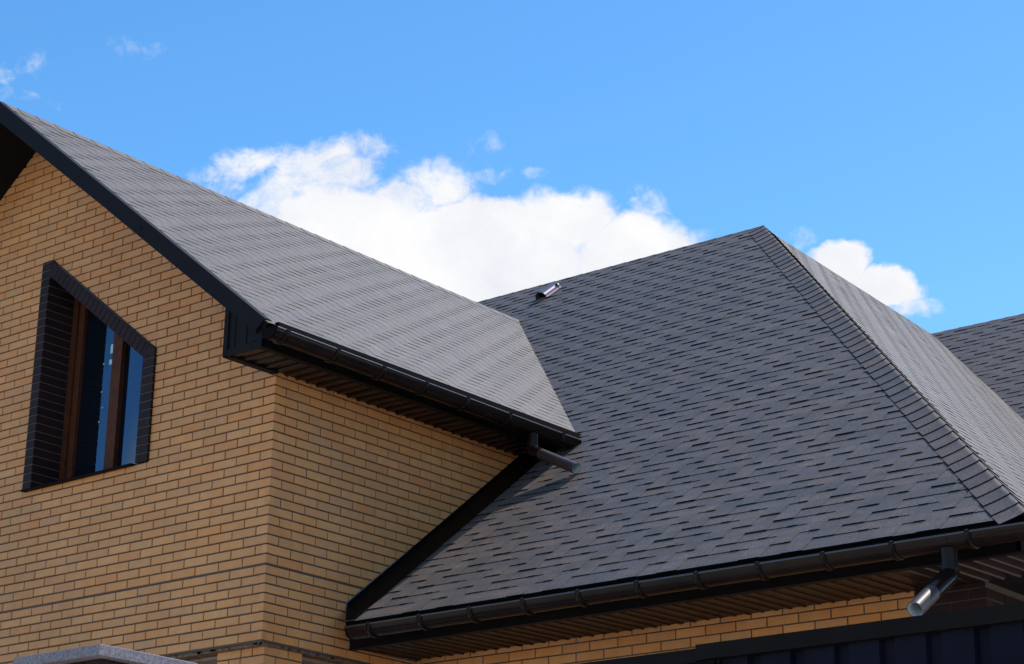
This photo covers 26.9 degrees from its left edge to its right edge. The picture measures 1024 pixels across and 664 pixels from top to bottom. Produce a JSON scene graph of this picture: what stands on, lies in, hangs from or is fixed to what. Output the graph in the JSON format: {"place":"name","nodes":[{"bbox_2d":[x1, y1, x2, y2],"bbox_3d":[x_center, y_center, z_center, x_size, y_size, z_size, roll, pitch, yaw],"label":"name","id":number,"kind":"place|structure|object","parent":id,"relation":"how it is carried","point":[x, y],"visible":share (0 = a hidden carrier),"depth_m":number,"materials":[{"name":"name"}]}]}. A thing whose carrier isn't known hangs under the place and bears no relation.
{"place":"outdoors","nodes":[
{"label":"outdoors","id":0,"kind":"place"},
{"bbox_2d":[13,644,196,663],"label":"gate pillar","id":1,"kind":"structure","parent":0,"point":[98,654],"depth_m":9.64,"materials":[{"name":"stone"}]},
{"bbox_2d":[0,101,1023,663],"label":"brick house","id":2,"kind":"structure","parent":0,"point":[232,431],"depth_m":17.04,"materials":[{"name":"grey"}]},
{"bbox_2d":[20,260,156,492],"bbox_3d":[-3.394,0.284,18.003,1.570,2.100,0.422,-14,-24,37],"label":"window","id":3,"kind":"structure","parent":2,"relation":"in","point":[91,409],"depth_m":18.22,"materials":[{"name":"brown"}]},
{"bbox_2d":[0,0,1023,332],"label":"sky","id":4,"kind":"structure","parent":0,"point":[475,150],"materials":[{"name":"blue"}]},
{"label":"ground","id":5,"kind":"structure","parent":0,"visible":0},
{"bbox_2d":[579,602,1023,663],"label":"metal fence","id":6,"kind":"object","parent":5,"relation":"on","point":[989,635],"visible":1,"depth_m":6.96,"materials":[{"name":"black metal"}]}
]}

